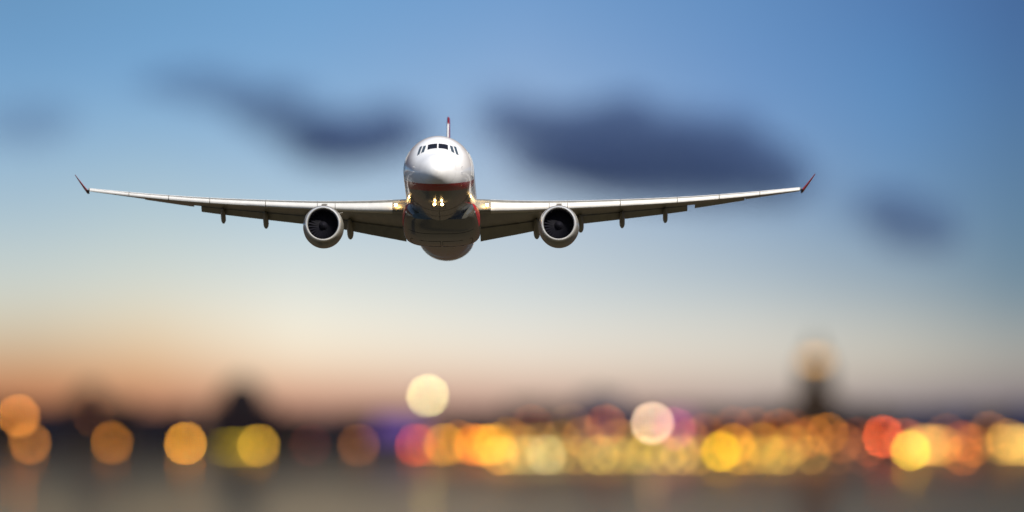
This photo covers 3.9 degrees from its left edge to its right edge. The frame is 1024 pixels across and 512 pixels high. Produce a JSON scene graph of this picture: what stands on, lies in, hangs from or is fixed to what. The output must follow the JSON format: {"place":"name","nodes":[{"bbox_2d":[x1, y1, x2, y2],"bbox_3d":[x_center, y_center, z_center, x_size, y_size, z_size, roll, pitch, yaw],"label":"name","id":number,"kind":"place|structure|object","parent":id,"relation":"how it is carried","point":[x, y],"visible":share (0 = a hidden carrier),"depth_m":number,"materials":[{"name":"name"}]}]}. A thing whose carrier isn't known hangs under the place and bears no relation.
{"place":"outdoors","nodes":[
{"label":"outdoors","id":0,"kind":"place"},
{"bbox_2d":[75,117,814,260],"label":"airplane","id":1,"kind":"object","parent":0,"point":[441,211],"visible":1,"depth_m":1200.56,"materials":[{"name":"paint"}]},
{"bbox_2d":[0,413,1023,511],"bbox_3d":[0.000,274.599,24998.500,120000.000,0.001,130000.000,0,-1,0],"label":"water","id":2,"kind":"structure","parent":0,"point":[242,482],"depth_m":3497.34,"materials":[{"name":"grey liquid"}]},
{"bbox_2d":[462,458,1023,460],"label":"road","id":3,"kind":"structure","parent":2,"relation":"in","point":[756,459],"depth_m":4997.57,"materials":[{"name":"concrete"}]},
{"bbox_2d":[0,421,1023,451],"bbox_3d":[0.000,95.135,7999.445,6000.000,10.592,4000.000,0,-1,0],"label":"shore","id":4,"kind":"structure","parent":0,"point":[200,436],"depth_m":5999.53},
{"bbox_2d":[0,401,32,447],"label":"building","id":5,"kind":"structure","parent":4,"relation":"on","point":[9,411],"depth_m":6035.74,"materials":[{"name":"orange"}]},
{"bbox_2d":[16,414,20,447],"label":"street lamp","id":6,"kind":"object","parent":4,"relation":"on","point":[18,416],"visible":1,"depth_m":6005.45,"materials":[{"name":"orange"}]},
{"bbox_2d":[32,404,61,446],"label":"building","id":7,"kind":"structure","parent":4,"relation":"on","point":[46,426],"depth_m":6083.61,"materials":[{"name":"black"}]},
{"bbox_2d":[62,398,96,446],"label":"building","id":8,"kind":"structure","parent":4,"relation":"on","point":[78,425],"depth_m":6034.70,"materials":[{"name":"black"}]},
{"bbox_2d":[69,380,111,401],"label":"domed building","id":9,"kind":"structure","parent":4,"relation":"on","point":[90,392],"depth_m":6111.15,"materials":[{"name":"black"}]},
{"bbox_2d":[96,399,140,446],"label":"building","id":10,"kind":"structure","parent":4,"relation":"on","point":[118,423],"depth_m":6040.33,"materials":[{"name":"orange"}]},
{"bbox_2d":[140,407,169,446],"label":"building","id":11,"kind":"structure","parent":4,"relation":"on","point":[154,428],"depth_m":6074.19,"materials":[{"name":"black"}]},
{"bbox_2d":[169,404,196,446],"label":"building","id":12,"kind":"structure","parent":4,"relation":"on","point":[182,424],"depth_m":6065.05,"materials":[{"name":"orange"}]},
{"bbox_2d":[206,374,276,446],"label":"domed building","id":13,"kind":"structure","parent":4,"relation":"on","point":[241,411],"depth_m":6054.65,"materials":[{"name":"black"}]},
{"bbox_2d":[220,444,263,447],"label":"lit pavilion","id":14,"kind":"structure","parent":4,"relation":"on","point":[238,446],"depth_m":6009.41,"materials":[{"name":"yellow glass"}]},
{"bbox_2d":[222,446,260,447],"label":"lit window","id":15,"kind":"structure","parent":14,"relation":"in","point":[222,446],"depth_m":6009.71,"materials":[{"name":"yellow glass"}]},
{"bbox_2d":[276,409,314,446],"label":"building","id":16,"kind":"structure","parent":4,"relation":"on","point":[295,428],"depth_m":6050.62,"materials":[{"name":"black"}]},
{"bbox_2d":[314,411,339,446],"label":"building","id":17,"kind":"structure","parent":4,"relation":"on","point":[326,429],"depth_m":6073.16,"materials":[{"name":"black"}]},
{"bbox_2d":[339,408,379,446],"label":"building","id":18,"kind":"structure","parent":4,"relation":"on","point":[356,426],"depth_m":6081.90,"materials":[{"name":"black"}]},
{"bbox_2d":[379,407,406,413],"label":"building","id":19,"kind":"structure","parent":4,"relation":"on","point":[391,410],"depth_m":6059.74,"materials":[{"name":"black"}]},
{"bbox_2d":[372,414,428,447],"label":"floodlit hall","id":20,"kind":"structure","parent":4,"relation":"on","point":[399,430],"depth_m":6021.48,"materials":[{"name":"purple"}]},
{"bbox_2d":[406,411,437,447],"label":"building","id":21,"kind":"structure","parent":4,"relation":"on","point":[432,429],"depth_m":6033.24,"materials":[{"name":"orange"}]},
{"bbox_2d":[426,394,429,447],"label":"lamp mast","id":22,"kind":"object","parent":4,"relation":"on","point":[427,395],"visible":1,"depth_m":6005.51,"materials":[{"name":"orange"}]},
{"bbox_2d":[436,409,480,446],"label":"building","id":23,"kind":"structure","parent":4,"relation":"on","point":[454,427],"depth_m":6082.28,"materials":[{"name":"orange"}]},
{"bbox_2d":[481,409,506,446],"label":"building","id":24,"kind":"structure","parent":4,"relation":"on","point":[493,425],"depth_m":6076.18,"materials":[{"name":"orange"}]},
{"bbox_2d":[506,399,547,446],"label":"building","id":25,"kind":"structure","parent":4,"relation":"on","point":[521,416],"depth_m":6058.02,"materials":[{"name":"orange"}]},
{"bbox_2d":[529,423,533,447],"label":"street lamp","id":26,"kind":"object","parent":4,"relation":"on","point":[531,425],"visible":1,"depth_m":6005.43,"materials":[{"name":"orange"}]},
{"bbox_2d":[548,402,582,446],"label":"building","id":27,"kind":"structure","parent":4,"relation":"on","point":[561,415],"depth_m":6061.45,"materials":[{"name":"black"}]},
{"bbox_2d":[577,391,624,407],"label":"building","id":28,"kind":"structure","parent":4,"relation":"on","point":[593,397],"depth_m":6149.72,"materials":[{"name":"black"}]},
{"bbox_2d":[583,400,623,446],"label":"building","id":29,"kind":"structure","parent":4,"relation":"on","point":[598,415],"depth_m":6046.22,"materials":[{"name":"orange"}]},
{"bbox_2d":[624,405,657,446],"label":"building","id":30,"kind":"structure","parent":4,"relation":"on","point":[640,430],"depth_m":6084.35,"materials":[{"name":"beige"}]},
{"bbox_2d":[658,405,695,414],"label":"building","id":31,"kind":"structure","parent":4,"relation":"on","point":[684,408],"depth_m":6061.47,"materials":[{"name":"black"}]},
{"bbox_2d":[659,411,697,447],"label":"building","id":32,"kind":"structure","parent":4,"relation":"on","point":[684,423],"depth_m":6021.50,"materials":[{"name":"pink"}]},
{"bbox_2d":[696,406,728,446],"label":"building","id":33,"kind":"structure","parent":4,"relation":"on","point":[713,424],"depth_m":6082.19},
{"bbox_2d":[731,425,735,442],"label":"street lamp","id":34,"kind":"object","parent":4,"relation":"on","point":[733,427],"visible":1,"depth_m":6005.45,"materials":[{"name":"orange"}]},
{"bbox_2d":[728,406,758,446],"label":"building","id":35,"kind":"structure","parent":4,"relation":"on","point":[743,420],"depth_m":6037.84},
{"bbox_2d":[757,402,790,446],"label":"building","id":36,"kind":"structure","parent":4,"relation":"on","point":[772,417],"depth_m":6055.30,"materials":[{"name":"orange"}]},
{"bbox_2d":[777,427,781,447],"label":"street lamp","id":37,"kind":"object","parent":4,"relation":"on","point":[779,429],"visible":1,"depth_m":6005.41,"materials":[{"name":"orange"}]},
{"bbox_2d":[790,408,792,442],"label":"building","id":38,"kind":"structure","parent":4,"relation":"on","point":[791,424],"depth_m":6038.89,"materials":[{"name":"black"}]},
{"bbox_2d":[793,328,837,447],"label":"clock tower","id":39,"kind":"structure","parent":4,"relation":"on","point":[815,406],"depth_m":6033.20,"materials":[{"name":"stone"}]},
{"bbox_2d":[838,401,858,446],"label":"building","id":40,"kind":"structure","parent":4,"relation":"on","point":[847,423],"depth_m":6037.85,"materials":[{"name":"black"}]},
{"bbox_2d":[858,403,898,446],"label":"building","id":41,"kind":"structure","parent":4,"relation":"on","point":[876,421],"depth_m":6058.84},
{"bbox_2d":[898,405,940,446],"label":"building","id":42,"kind":"structure","parent":4,"relation":"on","point":[919,424],"depth_m":6089.26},
{"bbox_2d":[911,442,947,447],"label":"lit pavilion","id":43,"kind":"structure","parent":4,"relation":"on","point":[923,444],"depth_m":6009.42,"materials":[{"name":"yellow glass"}]},
{"bbox_2d":[914,444,944,446],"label":"lit window","id":44,"kind":"structure","parent":43,"relation":"in","point":[915,445],"depth_m":6009.71,"materials":[{"name":"yellow glass"}]},
{"bbox_2d":[940,403,972,446],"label":"building","id":45,"kind":"structure","parent":4,"relation":"on","point":[956,423],"depth_m":6072.93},
{"bbox_2d":[972,405,1008,446],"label":"building","id":46,"kind":"structure","parent":4,"relation":"on","point":[995,421],"depth_m":6052.67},
{"bbox_2d":[997,441,1023,447],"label":"lit pavilion","id":47,"kind":"structure","parent":4,"relation":"on","point":[1013,444],"depth_m":6009.42,"materials":[{"name":"orange glass"}]},
{"bbox_2d":[1000,443,1023,446],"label":"lit window","id":48,"kind":"structure","parent":47,"relation":"in","point":[1001,444],"depth_m":6009.71,"materials":[{"name":"orange glass"}]},
{"bbox_2d":[1008,402,1023,440],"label":"building","id":49,"kind":"structure","parent":4,"relation":"on","point":[1016,422],"depth_m":6084.73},
{"bbox_2d":[0,0,1023,412],"label":"sky","id":50,"kind":"structure","parent":0,"point":[903,249],"materials":[{"name":"blue"}]}
]}

